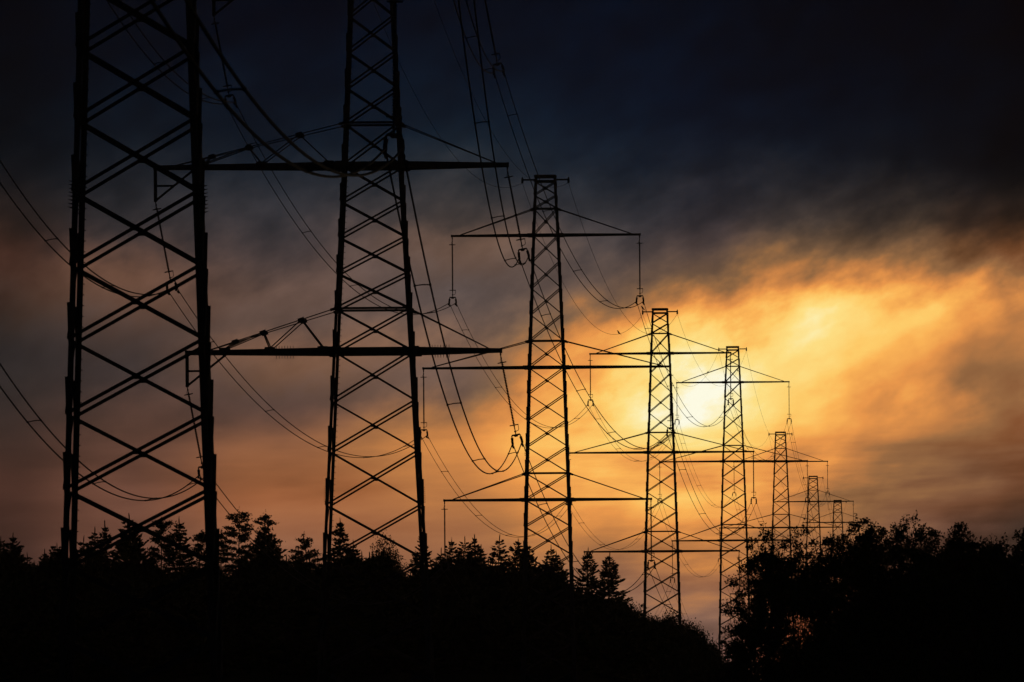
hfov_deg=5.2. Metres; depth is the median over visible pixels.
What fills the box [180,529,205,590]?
pine tree
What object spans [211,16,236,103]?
insulator string
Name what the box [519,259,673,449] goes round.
twin conductor
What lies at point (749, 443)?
twin conductor
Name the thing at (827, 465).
insulator string
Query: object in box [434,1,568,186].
earth wire
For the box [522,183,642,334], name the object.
earth wire
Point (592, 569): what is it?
spruce tree
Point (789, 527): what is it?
electricity pylon
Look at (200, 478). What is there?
twin conductor
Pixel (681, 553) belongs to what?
twin conductor
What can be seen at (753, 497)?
insulator string
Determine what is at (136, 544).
spruce tree
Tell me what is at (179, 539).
spruce tree
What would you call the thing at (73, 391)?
electricity pylon
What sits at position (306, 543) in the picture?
pine tree
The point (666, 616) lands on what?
shrub
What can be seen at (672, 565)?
insulator string
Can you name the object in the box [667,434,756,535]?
twin conductor
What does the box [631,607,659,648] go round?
shrub
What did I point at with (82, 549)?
spruce tree
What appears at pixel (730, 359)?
insulator string
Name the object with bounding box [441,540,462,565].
spruce tree
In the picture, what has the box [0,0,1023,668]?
sky
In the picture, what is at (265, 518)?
pine tree
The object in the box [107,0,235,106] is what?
twin conductor
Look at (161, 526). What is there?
pine tree
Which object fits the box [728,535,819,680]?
leafy tree
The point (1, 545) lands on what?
spruce tree
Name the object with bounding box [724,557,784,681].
leafy tree
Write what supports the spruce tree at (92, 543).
on the ground
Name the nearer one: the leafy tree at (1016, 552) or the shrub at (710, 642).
the leafy tree at (1016, 552)
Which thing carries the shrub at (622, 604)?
on the ground
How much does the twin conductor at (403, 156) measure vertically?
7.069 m
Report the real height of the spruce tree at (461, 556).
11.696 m
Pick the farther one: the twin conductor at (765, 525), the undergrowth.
the twin conductor at (765, 525)
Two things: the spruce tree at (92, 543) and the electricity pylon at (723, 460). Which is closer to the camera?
the spruce tree at (92, 543)
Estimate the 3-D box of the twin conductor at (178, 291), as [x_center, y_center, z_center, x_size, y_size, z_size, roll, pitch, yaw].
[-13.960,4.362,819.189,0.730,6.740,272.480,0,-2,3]
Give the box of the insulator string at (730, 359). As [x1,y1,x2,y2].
[728,355,733,403]
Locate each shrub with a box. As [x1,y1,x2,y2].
[349,530,408,607]
[374,547,407,609]
[608,594,636,618]
[631,602,646,617]
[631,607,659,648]
[650,607,684,681]
[666,616,698,661]
[679,617,708,678]
[702,643,724,681]
[703,630,718,662]
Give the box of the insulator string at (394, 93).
[383,0,404,151]
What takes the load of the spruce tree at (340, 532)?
on the ground
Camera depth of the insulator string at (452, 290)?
955.47 m
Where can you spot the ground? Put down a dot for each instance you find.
(541, 671)
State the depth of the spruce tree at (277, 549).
1079.17 m
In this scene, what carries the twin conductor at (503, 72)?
hanging from the insulator string at (495, 52)
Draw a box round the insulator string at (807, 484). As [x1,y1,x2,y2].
[805,465,809,500]
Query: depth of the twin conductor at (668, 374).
1037.85 m
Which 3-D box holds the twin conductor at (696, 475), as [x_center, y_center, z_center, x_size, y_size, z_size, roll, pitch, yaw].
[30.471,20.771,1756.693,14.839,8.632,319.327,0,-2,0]
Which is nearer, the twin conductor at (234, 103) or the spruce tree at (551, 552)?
the twin conductor at (234, 103)
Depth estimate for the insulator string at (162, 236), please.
683.31 m
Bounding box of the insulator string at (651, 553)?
[647,504,655,566]
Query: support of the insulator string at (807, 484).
hanging from the electricity pylon at (723, 460)
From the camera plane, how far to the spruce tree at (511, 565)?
1084.68 m
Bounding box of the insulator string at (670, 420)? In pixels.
[666,370,674,433]
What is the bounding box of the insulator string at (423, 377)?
[420,372,427,435]
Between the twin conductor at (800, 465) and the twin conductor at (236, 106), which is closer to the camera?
the twin conductor at (236, 106)
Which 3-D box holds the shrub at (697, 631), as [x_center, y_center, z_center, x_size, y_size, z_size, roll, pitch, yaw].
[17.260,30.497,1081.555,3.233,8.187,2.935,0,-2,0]
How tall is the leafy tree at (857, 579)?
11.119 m
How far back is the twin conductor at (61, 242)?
533.23 m
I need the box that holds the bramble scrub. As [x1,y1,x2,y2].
[585,600,729,681]
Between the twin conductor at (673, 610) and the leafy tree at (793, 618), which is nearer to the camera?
the leafy tree at (793, 618)
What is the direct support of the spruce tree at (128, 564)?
on the ground
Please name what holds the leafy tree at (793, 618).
on the ground
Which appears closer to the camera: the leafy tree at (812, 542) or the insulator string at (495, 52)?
the leafy tree at (812, 542)
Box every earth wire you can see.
[373,2,521,187]
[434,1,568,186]
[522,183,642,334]
[569,185,675,333]
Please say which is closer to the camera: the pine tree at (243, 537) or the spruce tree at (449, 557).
the pine tree at (243, 537)
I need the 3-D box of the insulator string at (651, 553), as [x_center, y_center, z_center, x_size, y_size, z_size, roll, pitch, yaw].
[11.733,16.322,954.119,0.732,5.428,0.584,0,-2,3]
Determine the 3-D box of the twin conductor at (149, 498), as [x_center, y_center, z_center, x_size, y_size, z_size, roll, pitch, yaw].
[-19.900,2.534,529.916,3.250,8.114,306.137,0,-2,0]
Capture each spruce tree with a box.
[0,532,38,654]
[0,536,15,567]
[22,542,89,649]
[23,552,33,570]
[38,548,46,573]
[69,535,93,565]
[83,526,107,569]
[91,521,119,627]
[98,546,149,601]
[108,513,154,576]
[158,518,198,577]
[230,529,295,643]
[236,529,309,634]
[287,546,308,580]
[321,520,354,563]
[331,539,365,627]
[405,551,424,598]
[411,536,433,574]
[428,548,452,573]
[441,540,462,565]
[450,537,476,570]
[466,535,485,563]
[474,544,493,591]
[488,535,509,573]
[503,538,534,576]
[518,545,539,569]
[536,547,565,581]
[540,552,579,626]
[574,548,608,611]
[588,552,637,611]
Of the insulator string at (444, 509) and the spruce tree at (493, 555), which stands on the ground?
the spruce tree at (493, 555)
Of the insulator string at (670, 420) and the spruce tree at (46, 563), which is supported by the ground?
the spruce tree at (46, 563)
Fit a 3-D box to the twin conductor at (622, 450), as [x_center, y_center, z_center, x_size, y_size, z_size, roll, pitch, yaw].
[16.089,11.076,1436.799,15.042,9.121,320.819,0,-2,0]
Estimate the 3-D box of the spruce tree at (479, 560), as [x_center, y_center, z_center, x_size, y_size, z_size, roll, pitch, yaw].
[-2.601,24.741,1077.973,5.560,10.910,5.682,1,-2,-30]
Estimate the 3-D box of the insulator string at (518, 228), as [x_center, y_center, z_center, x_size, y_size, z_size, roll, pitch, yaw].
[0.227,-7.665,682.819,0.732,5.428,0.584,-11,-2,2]
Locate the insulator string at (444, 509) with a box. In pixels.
[441,504,448,566]
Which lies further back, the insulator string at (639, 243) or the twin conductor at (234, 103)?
the insulator string at (639, 243)
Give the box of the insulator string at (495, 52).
[484,0,504,72]
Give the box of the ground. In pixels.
[0,654,651,681]
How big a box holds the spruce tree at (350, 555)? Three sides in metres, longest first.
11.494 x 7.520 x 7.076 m
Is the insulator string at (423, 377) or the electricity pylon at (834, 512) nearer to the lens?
the insulator string at (423, 377)
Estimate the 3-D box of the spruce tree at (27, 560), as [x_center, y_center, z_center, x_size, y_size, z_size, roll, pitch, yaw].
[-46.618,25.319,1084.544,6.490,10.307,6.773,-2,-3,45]
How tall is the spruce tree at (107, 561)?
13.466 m
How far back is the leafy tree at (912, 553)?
568.30 m
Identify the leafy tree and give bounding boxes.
[706,515,850,681]
[719,605,802,681]
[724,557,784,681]
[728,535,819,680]
[772,549,860,681]
[779,513,928,681]
[829,522,964,681]
[845,510,1004,681]
[887,522,1020,681]
[888,527,1023,681]
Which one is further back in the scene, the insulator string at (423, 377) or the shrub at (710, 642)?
the shrub at (710, 642)
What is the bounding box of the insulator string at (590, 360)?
[587,357,593,404]
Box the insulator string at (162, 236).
[153,202,177,288]
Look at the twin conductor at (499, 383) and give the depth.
1041.93 m
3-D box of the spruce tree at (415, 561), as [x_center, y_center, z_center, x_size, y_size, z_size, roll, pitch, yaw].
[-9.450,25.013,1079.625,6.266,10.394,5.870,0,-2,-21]
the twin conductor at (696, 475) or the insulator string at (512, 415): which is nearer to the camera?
the insulator string at (512, 415)
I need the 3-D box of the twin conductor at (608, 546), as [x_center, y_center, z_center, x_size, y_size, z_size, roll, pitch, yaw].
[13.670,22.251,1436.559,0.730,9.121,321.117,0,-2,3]
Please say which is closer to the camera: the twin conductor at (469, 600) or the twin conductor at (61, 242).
the twin conductor at (61, 242)
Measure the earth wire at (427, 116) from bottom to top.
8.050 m
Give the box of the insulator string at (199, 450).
[184,387,202,476]
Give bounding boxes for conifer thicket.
[0,549,654,681]
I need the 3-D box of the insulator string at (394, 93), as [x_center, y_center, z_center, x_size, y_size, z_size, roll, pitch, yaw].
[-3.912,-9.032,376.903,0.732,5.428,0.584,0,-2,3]
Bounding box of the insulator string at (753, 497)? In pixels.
[751,454,756,501]
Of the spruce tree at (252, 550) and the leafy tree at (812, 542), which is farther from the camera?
the spruce tree at (252, 550)
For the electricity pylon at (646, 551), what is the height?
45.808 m
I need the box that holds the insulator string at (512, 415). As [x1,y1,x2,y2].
[497,355,522,444]
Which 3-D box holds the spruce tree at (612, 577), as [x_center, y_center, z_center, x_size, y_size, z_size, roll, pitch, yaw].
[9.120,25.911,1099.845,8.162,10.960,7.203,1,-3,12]
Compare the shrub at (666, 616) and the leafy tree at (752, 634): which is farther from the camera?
the shrub at (666, 616)
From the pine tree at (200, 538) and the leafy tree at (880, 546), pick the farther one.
the pine tree at (200, 538)
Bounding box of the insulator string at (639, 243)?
[636,238,643,300]
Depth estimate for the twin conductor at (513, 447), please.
756.33 m
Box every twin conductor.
[0,160,176,296]
[0,363,202,500]
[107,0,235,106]
[149,0,403,177]
[168,289,426,457]
[199,476,448,604]
[226,104,455,314]
[384,153,522,473]
[421,436,571,536]
[442,568,496,633]
[449,304,592,427]
[453,0,504,74]
[458,0,529,267]
[494,73,643,308]
[512,444,654,593]
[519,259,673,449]
[571,502,661,549]
[588,405,677,461]
[636,303,733,426]
[648,567,741,642]
[658,503,718,576]
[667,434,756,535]
[675,423,734,507]
[729,406,790,460]
[751,501,809,548]
[787,422,825,506]
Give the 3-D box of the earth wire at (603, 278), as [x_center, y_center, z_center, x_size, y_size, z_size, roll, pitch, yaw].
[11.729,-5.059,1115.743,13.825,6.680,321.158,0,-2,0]
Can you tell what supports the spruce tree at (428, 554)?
on the ground
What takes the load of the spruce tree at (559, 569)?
on the ground
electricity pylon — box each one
[56,0,224,681]
[153,0,508,681]
[422,175,670,681]
[569,308,753,619]
[659,346,807,657]
[719,431,842,636]
[774,476,853,630]
[802,500,872,595]
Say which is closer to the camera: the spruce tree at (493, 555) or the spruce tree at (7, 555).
the spruce tree at (7, 555)
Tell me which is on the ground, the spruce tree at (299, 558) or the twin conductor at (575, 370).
the spruce tree at (299, 558)
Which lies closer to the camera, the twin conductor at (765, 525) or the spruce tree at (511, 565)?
the spruce tree at (511, 565)
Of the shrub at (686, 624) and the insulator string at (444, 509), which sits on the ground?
the shrub at (686, 624)
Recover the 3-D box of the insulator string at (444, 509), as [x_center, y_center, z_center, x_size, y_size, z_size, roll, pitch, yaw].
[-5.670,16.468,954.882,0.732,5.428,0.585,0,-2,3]
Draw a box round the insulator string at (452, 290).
[448,240,456,303]
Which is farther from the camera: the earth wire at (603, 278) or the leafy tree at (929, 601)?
the earth wire at (603, 278)
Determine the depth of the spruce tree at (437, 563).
1081.92 m
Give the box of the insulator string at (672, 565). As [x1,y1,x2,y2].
[670,543,674,581]
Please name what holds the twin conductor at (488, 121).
hanging from the insulator string at (518, 228)
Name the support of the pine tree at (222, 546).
on the ground
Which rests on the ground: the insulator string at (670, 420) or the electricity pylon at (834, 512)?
the electricity pylon at (834, 512)
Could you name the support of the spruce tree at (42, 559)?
on the ground
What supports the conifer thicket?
on the ground
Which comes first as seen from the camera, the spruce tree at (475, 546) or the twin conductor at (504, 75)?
the twin conductor at (504, 75)
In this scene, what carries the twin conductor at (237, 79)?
hanging from the insulator string at (394, 93)
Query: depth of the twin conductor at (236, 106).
756.79 m
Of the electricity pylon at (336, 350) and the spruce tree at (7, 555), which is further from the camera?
the spruce tree at (7, 555)
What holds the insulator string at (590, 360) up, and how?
hanging from the electricity pylon at (646, 551)
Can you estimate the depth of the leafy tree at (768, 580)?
574.36 m
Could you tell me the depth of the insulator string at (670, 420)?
954.32 m
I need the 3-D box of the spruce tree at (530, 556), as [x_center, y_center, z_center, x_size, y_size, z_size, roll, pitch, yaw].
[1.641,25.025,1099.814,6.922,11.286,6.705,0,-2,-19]
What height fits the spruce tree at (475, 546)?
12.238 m
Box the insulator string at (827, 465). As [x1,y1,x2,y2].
[826,463,829,494]
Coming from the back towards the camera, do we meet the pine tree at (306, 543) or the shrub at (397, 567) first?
the pine tree at (306, 543)
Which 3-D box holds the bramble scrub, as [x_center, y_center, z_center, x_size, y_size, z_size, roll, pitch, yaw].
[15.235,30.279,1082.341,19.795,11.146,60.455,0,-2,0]
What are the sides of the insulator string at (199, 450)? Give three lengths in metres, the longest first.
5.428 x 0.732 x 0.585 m
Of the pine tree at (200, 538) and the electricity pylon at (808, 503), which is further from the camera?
the electricity pylon at (808, 503)
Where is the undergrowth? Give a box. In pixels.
[707,577,1023,681]
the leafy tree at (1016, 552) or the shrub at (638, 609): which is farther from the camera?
the shrub at (638, 609)
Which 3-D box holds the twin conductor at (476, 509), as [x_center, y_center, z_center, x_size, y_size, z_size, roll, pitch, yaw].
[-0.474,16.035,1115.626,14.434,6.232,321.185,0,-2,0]
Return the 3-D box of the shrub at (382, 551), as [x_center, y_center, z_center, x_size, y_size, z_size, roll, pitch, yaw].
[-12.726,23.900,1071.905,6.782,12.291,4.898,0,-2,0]
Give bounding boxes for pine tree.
[144,517,182,576]
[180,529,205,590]
[219,506,254,577]
[219,529,234,574]
[250,509,285,544]
[288,531,326,565]
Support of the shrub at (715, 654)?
on the ground
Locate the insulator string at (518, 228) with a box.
[504,170,529,258]

